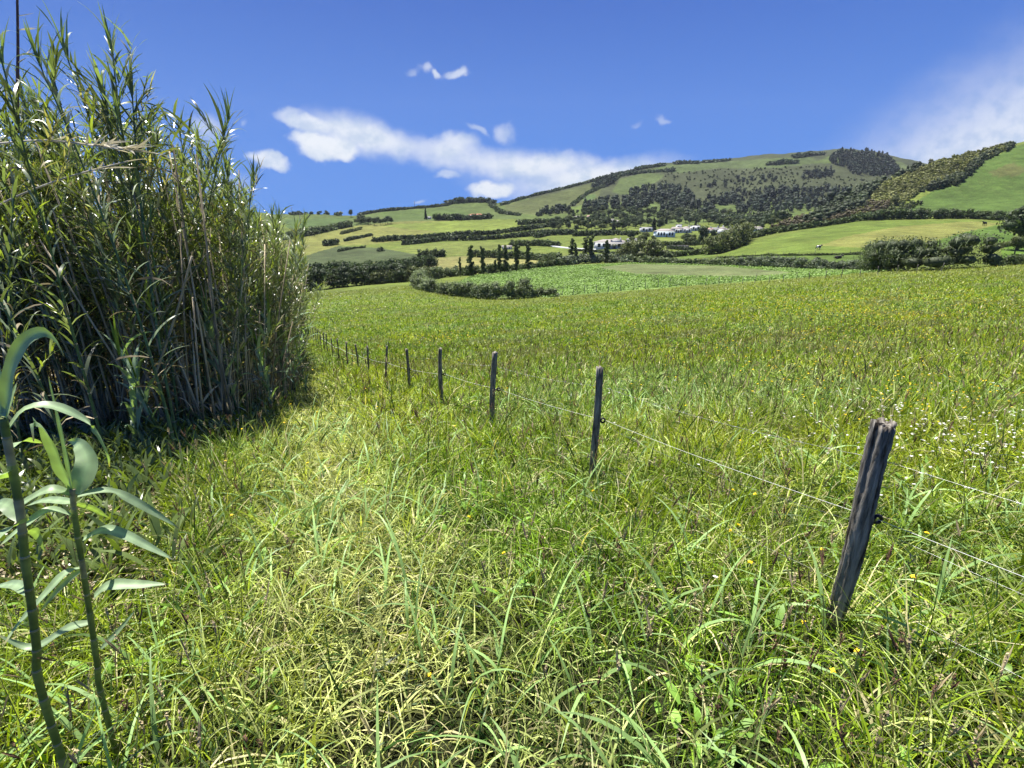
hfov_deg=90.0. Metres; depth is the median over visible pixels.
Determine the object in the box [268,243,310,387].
giant cane
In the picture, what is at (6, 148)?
giant cane
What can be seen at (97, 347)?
giant cane
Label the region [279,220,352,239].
hedge
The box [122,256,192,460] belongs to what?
dry cane
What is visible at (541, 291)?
hedge
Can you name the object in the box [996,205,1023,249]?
tree
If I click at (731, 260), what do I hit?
hedge
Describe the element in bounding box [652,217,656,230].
conifer tree
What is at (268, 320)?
young cane
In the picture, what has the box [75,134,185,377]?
giant cane
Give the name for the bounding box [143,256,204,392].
dry cane
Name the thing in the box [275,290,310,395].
young cane
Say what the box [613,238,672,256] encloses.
bush
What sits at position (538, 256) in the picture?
hedge
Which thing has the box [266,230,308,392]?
giant cane
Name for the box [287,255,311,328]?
giant cane
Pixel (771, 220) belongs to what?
tree
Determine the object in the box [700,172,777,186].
wood
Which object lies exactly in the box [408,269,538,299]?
hedge
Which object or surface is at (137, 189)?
giant cane
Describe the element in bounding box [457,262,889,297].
crop
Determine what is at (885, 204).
scrub
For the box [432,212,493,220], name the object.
hedge
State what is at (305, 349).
young cane
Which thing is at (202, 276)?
giant cane
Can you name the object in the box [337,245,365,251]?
hedge
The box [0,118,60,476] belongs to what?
giant cane
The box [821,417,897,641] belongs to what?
fence post
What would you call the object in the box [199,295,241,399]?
young cane
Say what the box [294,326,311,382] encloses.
young cane
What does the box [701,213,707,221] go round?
tree
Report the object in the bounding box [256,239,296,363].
giant cane
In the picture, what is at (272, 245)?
giant cane
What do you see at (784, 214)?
wood
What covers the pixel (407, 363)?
fence post
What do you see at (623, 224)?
tree
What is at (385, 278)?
hedge
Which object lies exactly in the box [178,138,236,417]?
giant cane
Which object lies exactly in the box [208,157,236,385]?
giant cane
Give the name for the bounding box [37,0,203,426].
giant cane
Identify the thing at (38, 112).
giant cane
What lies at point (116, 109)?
giant cane
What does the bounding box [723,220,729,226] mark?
tree
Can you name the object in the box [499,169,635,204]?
hedge
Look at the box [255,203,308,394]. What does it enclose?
giant cane
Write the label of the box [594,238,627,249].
house
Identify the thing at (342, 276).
hedge
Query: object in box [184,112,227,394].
giant cane
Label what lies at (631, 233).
tree
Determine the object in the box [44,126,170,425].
giant cane
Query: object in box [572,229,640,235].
hedge
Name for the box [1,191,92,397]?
giant cane
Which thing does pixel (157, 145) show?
thicket foliage
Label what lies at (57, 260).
giant cane
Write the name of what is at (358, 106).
sky
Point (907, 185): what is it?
scrub
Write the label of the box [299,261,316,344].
giant cane
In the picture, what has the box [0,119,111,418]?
giant cane
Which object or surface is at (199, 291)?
giant cane
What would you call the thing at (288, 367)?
young cane
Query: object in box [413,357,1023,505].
barbed wire
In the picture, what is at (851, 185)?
scrub
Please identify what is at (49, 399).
giant cane
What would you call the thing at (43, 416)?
giant cane
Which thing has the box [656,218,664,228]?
tree
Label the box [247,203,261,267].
giant cane
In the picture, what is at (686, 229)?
house
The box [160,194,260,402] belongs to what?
giant cane
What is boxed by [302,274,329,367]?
giant cane
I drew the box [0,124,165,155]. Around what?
dry cane
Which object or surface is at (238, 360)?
young cane
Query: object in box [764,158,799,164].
hedge
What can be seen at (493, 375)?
fence post
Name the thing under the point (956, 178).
wood
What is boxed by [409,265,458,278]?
hedge
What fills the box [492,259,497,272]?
poplar tree
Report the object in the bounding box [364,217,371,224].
tree
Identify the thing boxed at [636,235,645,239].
tree
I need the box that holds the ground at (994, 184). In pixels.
[0,142,1023,767]
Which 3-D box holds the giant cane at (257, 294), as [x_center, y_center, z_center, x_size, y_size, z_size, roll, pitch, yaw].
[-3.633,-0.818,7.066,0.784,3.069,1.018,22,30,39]
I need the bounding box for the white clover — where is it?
[308,293,1023,577]
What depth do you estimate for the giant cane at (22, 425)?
5.56 m
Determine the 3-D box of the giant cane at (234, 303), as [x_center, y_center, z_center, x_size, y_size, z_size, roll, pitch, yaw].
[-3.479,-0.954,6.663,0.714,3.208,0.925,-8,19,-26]
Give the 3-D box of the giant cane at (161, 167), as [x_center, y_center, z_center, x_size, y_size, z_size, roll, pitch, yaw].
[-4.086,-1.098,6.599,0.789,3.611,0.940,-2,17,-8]
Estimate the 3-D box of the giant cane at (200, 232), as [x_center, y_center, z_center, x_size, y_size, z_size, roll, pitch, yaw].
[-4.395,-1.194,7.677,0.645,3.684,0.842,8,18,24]
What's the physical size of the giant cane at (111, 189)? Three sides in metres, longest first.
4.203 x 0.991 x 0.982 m
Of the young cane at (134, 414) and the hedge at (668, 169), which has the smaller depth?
the young cane at (134, 414)
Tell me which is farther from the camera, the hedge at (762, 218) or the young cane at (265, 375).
the hedge at (762, 218)
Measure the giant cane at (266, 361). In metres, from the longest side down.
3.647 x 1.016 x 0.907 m
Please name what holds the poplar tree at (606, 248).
on the ground at (994, 184)
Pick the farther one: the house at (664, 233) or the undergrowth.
the house at (664, 233)
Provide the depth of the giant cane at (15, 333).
3.84 m
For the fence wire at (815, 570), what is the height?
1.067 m
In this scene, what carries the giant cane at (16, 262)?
on the ground at (994, 184)
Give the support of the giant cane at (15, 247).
on the ground at (994, 184)
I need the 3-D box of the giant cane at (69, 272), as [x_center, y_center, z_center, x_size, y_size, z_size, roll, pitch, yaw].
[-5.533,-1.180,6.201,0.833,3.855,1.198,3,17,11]
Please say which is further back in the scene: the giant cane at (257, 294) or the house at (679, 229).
the house at (679, 229)
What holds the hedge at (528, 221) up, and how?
on the ground at (994, 184)
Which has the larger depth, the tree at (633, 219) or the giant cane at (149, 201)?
the tree at (633, 219)
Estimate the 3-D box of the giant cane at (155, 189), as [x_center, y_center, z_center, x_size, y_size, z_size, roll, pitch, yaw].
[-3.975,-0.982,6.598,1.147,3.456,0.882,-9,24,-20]
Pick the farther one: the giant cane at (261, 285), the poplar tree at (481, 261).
the poplar tree at (481, 261)
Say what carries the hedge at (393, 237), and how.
on the ground at (994, 184)
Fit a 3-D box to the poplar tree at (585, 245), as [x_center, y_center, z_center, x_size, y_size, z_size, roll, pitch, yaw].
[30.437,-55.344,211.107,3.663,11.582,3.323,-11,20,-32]
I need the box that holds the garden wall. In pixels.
[551,245,595,249]
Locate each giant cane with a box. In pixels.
[0,11,186,463]
[0,16,111,473]
[0,65,119,409]
[0,67,124,398]
[0,92,82,376]
[0,107,57,444]
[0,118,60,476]
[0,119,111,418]
[0,130,112,448]
[0,135,39,421]
[0,166,146,424]
[0,182,68,444]
[0,185,69,424]
[0,215,82,430]
[0,238,97,463]
[0,261,38,447]
[0,281,44,423]
[0,327,109,767]
[0,376,179,764]
[1,85,153,368]
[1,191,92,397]
[1,243,95,424]
[2,67,114,425]
[2,75,172,411]
[5,145,54,390]
[5,183,59,391]
[6,143,78,396]
[7,144,116,427]
[10,168,78,421]
[13,114,105,408]
[20,131,83,422]
[21,34,178,445]
[31,105,127,402]
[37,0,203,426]
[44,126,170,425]
[53,0,196,419]
[53,180,122,424]
[58,43,186,425]
[74,103,176,400]
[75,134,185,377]
[84,45,198,448]
[86,75,199,438]
[102,97,186,396]
[103,108,183,410]
[109,102,242,440]
[120,110,183,360]
[122,101,225,412]
[141,168,241,418]
[142,147,230,404]
[152,185,240,397]
[153,153,213,393]
[154,104,233,381]
[156,82,253,412]
[156,220,242,400]
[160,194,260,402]
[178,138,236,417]
[182,155,264,421]
[182,171,242,391]
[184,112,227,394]
[191,144,266,395]
[199,213,283,398]
[206,180,267,419]
[207,175,261,380]
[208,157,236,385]
[211,181,272,405]
[214,203,286,406]
[220,211,264,407]
[237,207,283,398]
[239,220,278,376]
[242,206,270,416]
[244,204,287,361]
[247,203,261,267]
[247,214,289,397]
[248,204,291,375]
[250,226,294,385]
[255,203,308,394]
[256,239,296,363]
[263,206,296,394]
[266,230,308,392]
[268,213,309,392]
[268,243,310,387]
[269,208,311,304]
[276,230,296,287]
[283,217,323,387]
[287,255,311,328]
[290,241,312,386]
[293,273,304,377]
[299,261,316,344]
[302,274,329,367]
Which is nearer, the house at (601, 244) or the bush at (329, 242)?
the house at (601, 244)
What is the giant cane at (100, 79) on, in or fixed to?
on the ground at (994, 184)
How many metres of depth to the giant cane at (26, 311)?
6.01 m
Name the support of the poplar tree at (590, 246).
on the ground at (994, 184)
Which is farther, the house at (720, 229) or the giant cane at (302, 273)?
the house at (720, 229)
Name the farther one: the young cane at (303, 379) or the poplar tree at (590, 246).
the poplar tree at (590, 246)
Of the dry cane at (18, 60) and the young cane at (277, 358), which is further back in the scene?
the young cane at (277, 358)
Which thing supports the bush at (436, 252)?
on the ground at (994, 184)
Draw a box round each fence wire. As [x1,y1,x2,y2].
[328,342,1022,576]
[413,372,1022,594]
[445,395,1023,678]
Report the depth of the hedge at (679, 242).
304.32 m
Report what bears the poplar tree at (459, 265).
on the ground at (994, 184)
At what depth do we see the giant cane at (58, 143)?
5.53 m
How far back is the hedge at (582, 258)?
204.35 m
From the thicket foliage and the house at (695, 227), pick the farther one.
the house at (695, 227)
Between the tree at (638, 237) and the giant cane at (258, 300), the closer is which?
the giant cane at (258, 300)
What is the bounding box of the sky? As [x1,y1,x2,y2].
[0,0,1023,215]
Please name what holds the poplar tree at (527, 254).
on the ground at (994, 184)
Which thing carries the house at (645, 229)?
on the ground at (994, 184)
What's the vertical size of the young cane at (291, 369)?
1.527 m
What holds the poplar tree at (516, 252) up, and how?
on the ground at (994, 184)
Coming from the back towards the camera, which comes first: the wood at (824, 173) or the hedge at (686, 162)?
the hedge at (686, 162)
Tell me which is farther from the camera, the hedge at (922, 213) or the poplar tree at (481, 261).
the hedge at (922, 213)
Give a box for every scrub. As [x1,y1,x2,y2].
[650,165,867,193]
[769,198,890,227]
[841,141,1009,214]
[884,200,923,209]
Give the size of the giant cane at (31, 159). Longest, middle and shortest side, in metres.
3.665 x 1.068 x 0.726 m
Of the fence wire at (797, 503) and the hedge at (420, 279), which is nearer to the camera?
the fence wire at (797, 503)
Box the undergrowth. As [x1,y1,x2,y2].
[0,390,297,622]
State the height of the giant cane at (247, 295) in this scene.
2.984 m
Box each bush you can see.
[322,238,339,245]
[376,247,384,251]
[416,247,446,256]
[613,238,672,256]
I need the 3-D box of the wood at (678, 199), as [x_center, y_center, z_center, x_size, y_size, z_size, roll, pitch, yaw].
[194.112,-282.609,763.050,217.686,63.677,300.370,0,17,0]
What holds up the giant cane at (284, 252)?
on the ground at (994, 184)
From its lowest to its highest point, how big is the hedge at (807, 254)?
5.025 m
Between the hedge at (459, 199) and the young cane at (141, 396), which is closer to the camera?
the young cane at (141, 396)
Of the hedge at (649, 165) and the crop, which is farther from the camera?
the hedge at (649, 165)
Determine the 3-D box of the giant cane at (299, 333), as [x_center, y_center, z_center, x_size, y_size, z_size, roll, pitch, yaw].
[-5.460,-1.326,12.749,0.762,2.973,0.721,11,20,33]
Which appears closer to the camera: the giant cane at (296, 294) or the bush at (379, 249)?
the giant cane at (296, 294)
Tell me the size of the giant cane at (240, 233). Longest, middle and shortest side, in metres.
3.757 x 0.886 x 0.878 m
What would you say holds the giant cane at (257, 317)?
on the ground at (994, 184)
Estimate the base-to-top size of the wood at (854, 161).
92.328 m
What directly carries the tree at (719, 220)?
on the ground at (994, 184)
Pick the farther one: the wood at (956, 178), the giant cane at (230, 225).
the wood at (956, 178)
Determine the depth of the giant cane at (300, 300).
11.32 m
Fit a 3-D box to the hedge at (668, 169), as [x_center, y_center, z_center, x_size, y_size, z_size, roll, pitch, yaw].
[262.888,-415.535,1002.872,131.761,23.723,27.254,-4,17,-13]
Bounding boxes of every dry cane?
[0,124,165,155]
[0,159,140,205]
[15,0,35,132]
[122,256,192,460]
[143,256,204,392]
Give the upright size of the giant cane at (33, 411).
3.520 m
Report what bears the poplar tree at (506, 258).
on the ground at (994, 184)
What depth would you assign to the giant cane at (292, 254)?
8.98 m
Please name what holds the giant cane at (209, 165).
on the ground at (994, 184)
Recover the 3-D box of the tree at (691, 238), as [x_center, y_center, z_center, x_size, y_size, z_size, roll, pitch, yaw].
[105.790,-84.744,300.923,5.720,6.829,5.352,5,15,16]
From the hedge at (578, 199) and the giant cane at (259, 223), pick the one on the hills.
the hedge at (578, 199)
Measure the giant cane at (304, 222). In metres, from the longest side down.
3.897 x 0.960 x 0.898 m
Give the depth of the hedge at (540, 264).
176.24 m
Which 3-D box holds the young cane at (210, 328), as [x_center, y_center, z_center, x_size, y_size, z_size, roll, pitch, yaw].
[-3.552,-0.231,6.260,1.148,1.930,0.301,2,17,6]
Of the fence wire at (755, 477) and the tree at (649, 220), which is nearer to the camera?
the fence wire at (755, 477)
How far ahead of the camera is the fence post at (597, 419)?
3.62 m
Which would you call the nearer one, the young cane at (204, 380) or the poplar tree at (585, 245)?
the young cane at (204, 380)
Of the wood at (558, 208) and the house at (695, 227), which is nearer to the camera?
the house at (695, 227)
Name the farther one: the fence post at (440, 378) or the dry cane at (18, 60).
the fence post at (440, 378)
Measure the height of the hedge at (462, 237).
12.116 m
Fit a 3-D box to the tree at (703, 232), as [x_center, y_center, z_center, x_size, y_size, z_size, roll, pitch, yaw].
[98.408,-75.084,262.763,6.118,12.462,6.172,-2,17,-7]
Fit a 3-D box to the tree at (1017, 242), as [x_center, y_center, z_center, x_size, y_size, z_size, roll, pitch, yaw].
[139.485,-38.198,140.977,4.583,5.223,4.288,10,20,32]
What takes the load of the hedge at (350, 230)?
on the ground at (994, 184)
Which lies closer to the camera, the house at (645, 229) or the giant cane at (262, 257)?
the giant cane at (262, 257)
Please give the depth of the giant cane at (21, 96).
5.31 m
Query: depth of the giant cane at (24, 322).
5.37 m
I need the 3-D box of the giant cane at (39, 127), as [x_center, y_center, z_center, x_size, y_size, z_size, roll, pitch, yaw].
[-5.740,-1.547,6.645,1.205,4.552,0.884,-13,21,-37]
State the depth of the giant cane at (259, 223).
7.94 m
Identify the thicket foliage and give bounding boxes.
[0,61,314,439]
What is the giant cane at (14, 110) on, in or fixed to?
on the ground at (994, 184)
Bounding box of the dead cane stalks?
[0,142,307,451]
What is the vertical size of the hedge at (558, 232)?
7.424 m
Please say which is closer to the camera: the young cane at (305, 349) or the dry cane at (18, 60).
the dry cane at (18, 60)
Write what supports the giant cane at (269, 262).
on the ground at (994, 184)
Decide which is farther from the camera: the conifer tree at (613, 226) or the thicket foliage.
the conifer tree at (613, 226)
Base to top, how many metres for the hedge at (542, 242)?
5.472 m
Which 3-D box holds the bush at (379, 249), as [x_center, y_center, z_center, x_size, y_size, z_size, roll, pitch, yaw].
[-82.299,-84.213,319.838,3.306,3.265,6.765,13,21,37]
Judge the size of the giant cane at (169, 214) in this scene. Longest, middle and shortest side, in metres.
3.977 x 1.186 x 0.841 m
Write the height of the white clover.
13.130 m
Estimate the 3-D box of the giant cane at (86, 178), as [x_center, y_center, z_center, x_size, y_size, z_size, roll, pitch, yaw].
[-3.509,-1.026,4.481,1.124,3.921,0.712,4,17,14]
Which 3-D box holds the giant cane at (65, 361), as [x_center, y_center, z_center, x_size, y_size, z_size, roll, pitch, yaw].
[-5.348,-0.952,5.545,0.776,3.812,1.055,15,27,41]
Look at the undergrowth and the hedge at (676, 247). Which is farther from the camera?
the hedge at (676, 247)
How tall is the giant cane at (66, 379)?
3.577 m
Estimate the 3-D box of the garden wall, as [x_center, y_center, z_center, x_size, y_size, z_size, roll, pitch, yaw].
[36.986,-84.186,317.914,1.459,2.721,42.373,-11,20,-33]
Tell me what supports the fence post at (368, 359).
on the ground at (994, 184)
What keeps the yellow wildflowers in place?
on the ground at (994, 184)
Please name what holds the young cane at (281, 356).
on the ground at (994, 184)
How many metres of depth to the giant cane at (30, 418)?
5.46 m
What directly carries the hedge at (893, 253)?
on the ground at (994, 184)
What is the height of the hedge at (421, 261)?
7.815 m
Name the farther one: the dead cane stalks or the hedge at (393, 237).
the hedge at (393, 237)
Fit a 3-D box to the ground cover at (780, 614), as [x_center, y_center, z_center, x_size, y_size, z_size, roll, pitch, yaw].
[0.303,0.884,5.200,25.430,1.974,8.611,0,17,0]
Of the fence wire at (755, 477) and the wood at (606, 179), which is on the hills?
the wood at (606, 179)
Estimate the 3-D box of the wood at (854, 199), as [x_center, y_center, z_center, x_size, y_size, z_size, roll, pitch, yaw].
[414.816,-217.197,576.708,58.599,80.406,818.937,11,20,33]
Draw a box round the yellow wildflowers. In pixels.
[224,268,1023,676]
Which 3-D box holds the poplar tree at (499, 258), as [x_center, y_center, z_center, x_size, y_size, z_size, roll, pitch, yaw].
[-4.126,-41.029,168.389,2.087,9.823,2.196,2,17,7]
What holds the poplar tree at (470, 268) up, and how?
on the ground at (994, 184)
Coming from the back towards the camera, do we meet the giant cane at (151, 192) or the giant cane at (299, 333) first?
the giant cane at (299, 333)
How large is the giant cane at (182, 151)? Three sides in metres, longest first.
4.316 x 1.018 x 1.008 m
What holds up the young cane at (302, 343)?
on the ground at (994, 184)
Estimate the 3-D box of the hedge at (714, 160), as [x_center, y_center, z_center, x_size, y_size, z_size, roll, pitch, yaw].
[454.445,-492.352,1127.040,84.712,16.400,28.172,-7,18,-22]
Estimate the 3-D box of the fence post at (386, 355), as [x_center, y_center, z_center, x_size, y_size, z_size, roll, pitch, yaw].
[-2.792,-0.268,11.457,0.109,1.219,0.071,6,17,8]
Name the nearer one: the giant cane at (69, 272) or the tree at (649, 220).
the giant cane at (69, 272)
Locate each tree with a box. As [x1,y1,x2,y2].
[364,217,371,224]
[458,257,461,276]
[466,245,474,275]
[479,246,485,273]
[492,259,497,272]
[496,244,502,272]
[503,245,508,271]
[513,241,520,270]
[524,242,531,269]
[549,221,556,227]
[568,238,574,254]
[573,242,577,256]
[575,218,581,225]
[581,236,588,254]
[587,234,594,255]
[588,222,595,230]
[598,223,606,228]
[603,240,609,262]
[611,219,615,230]
[615,221,621,229]
[619,219,625,228]
[627,230,635,237]
[630,217,637,223]
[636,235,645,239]
[645,218,652,223]
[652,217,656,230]
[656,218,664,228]
[687,234,696,244]
[697,225,709,245]
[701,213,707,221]
[701,221,756,253]
[715,217,723,224]
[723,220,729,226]
[766,217,775,226]
[890,194,900,204]
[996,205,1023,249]
[1008,236,1023,253]
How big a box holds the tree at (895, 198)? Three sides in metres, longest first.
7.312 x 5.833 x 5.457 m
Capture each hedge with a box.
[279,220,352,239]
[288,210,342,215]
[297,253,438,272]
[300,261,410,290]
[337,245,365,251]
[340,226,361,233]
[343,233,373,240]
[357,203,448,214]
[361,265,429,284]
[371,221,563,241]
[401,228,567,244]
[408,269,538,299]
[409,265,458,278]
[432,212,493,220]
[441,196,496,204]
[453,258,564,275]
[469,248,564,260]
[488,201,521,215]
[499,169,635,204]
[508,239,561,246]
[515,217,569,224]
[529,287,561,297]
[531,228,577,237]
[558,253,633,265]
[570,174,620,205]
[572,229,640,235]
[572,249,615,253]
[616,166,676,175]
[629,254,745,265]
[630,162,666,169]
[661,240,706,245]
[661,248,705,257]
[666,245,693,249]
[672,160,700,163]
[701,158,731,162]
[706,211,779,223]
[718,251,861,257]
[734,255,860,269]
[751,214,863,238]
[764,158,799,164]
[791,151,825,157]
[853,228,1008,271]
[858,207,1013,219]
[983,254,1023,265]
[995,240,1010,247]
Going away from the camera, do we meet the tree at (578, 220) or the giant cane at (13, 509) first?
the giant cane at (13, 509)
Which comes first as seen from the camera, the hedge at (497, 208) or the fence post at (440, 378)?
the fence post at (440, 378)
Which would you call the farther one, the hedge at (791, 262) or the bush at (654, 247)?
the bush at (654, 247)
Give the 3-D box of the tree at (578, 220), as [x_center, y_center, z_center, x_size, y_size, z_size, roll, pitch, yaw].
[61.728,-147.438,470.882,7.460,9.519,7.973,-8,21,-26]
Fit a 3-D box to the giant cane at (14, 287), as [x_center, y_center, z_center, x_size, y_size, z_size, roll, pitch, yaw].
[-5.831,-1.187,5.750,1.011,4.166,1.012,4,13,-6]
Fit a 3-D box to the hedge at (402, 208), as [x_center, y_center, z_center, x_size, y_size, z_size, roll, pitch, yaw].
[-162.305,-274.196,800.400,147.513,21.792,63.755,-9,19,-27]
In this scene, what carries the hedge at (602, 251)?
on the ground at (994, 184)
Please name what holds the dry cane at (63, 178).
attached to the giant cane at (14, 110)
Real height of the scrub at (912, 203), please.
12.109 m
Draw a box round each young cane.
[97,311,197,450]
[111,333,149,445]
[158,282,232,416]
[187,287,272,422]
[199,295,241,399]
[221,314,257,399]
[244,290,285,394]
[250,324,277,404]
[253,289,293,396]
[271,304,301,402]
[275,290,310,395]
[278,310,297,397]
[285,331,306,396]
[286,320,312,391]
[288,338,314,397]
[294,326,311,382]
[300,323,317,373]
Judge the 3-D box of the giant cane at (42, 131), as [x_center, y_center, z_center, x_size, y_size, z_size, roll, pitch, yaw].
[-4.874,-1.236,5.687,0.916,4.194,1.210,-3,17,-9]
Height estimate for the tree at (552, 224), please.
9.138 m
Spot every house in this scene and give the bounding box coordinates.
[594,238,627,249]
[640,227,652,231]
[653,229,674,236]
[671,225,682,232]
[682,225,691,232]
[690,224,700,230]
[717,225,726,232]
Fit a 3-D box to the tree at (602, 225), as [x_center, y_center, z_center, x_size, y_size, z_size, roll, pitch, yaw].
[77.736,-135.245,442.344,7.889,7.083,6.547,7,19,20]
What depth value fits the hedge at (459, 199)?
819.62 m
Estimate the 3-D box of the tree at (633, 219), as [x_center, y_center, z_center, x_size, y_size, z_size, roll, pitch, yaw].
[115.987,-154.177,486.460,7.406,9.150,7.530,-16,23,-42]
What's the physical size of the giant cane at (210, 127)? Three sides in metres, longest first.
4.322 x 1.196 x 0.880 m
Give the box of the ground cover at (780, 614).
[0,364,1023,767]
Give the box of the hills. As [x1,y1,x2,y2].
[136,148,925,225]
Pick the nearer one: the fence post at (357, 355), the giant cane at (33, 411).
the giant cane at (33, 411)
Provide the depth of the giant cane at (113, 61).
5.05 m
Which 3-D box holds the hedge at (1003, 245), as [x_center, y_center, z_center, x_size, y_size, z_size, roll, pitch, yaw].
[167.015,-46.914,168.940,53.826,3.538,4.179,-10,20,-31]
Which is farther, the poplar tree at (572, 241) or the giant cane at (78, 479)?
the poplar tree at (572, 241)
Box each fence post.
[354,344,358,365]
[366,345,370,371]
[385,346,389,377]
[405,348,410,388]
[438,348,445,405]
[489,351,500,422]
[589,366,605,484]
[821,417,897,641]
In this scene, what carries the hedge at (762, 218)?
on the ground at (994, 184)
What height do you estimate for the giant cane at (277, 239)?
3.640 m
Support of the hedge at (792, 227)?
on the ground at (994, 184)
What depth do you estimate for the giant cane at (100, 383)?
5.79 m
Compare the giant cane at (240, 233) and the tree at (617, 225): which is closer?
the giant cane at (240, 233)
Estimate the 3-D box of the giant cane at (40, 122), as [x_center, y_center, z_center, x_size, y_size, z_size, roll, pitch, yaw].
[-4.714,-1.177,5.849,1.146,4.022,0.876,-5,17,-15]
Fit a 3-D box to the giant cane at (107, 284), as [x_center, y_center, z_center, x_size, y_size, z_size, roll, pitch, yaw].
[-4.049,-1.133,5.202,0.996,4.086,1.177,-15,22,-34]
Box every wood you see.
[535,203,571,215]
[581,180,696,212]
[591,172,618,186]
[663,206,792,219]
[696,183,853,213]
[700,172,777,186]
[801,161,924,221]
[801,165,834,178]
[829,147,899,175]
[919,141,1015,191]
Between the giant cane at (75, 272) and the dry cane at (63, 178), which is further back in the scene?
the giant cane at (75, 272)
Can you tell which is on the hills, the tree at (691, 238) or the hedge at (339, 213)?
the hedge at (339, 213)
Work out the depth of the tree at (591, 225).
447.96 m
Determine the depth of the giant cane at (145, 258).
6.96 m
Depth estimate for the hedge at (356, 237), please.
394.10 m
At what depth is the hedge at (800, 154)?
1097.76 m
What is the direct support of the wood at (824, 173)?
on the hills
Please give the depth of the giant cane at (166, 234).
7.49 m
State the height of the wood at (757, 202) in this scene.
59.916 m
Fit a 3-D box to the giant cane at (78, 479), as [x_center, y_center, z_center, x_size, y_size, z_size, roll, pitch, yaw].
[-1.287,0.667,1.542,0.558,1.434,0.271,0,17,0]
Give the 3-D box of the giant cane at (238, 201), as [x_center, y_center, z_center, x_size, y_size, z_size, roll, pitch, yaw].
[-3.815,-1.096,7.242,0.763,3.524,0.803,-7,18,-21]
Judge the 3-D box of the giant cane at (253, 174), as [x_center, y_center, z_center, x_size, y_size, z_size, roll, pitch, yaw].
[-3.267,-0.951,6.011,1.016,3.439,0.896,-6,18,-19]
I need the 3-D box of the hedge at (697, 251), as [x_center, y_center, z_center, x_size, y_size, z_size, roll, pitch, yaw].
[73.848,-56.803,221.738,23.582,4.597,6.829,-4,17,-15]
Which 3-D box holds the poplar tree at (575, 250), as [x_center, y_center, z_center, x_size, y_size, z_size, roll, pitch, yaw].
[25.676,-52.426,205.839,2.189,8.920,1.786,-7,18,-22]
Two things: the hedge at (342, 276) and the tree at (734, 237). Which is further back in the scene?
the tree at (734, 237)
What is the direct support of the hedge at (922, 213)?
on the ground at (994, 184)
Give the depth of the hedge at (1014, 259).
82.58 m
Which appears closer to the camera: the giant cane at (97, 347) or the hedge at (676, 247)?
the giant cane at (97, 347)

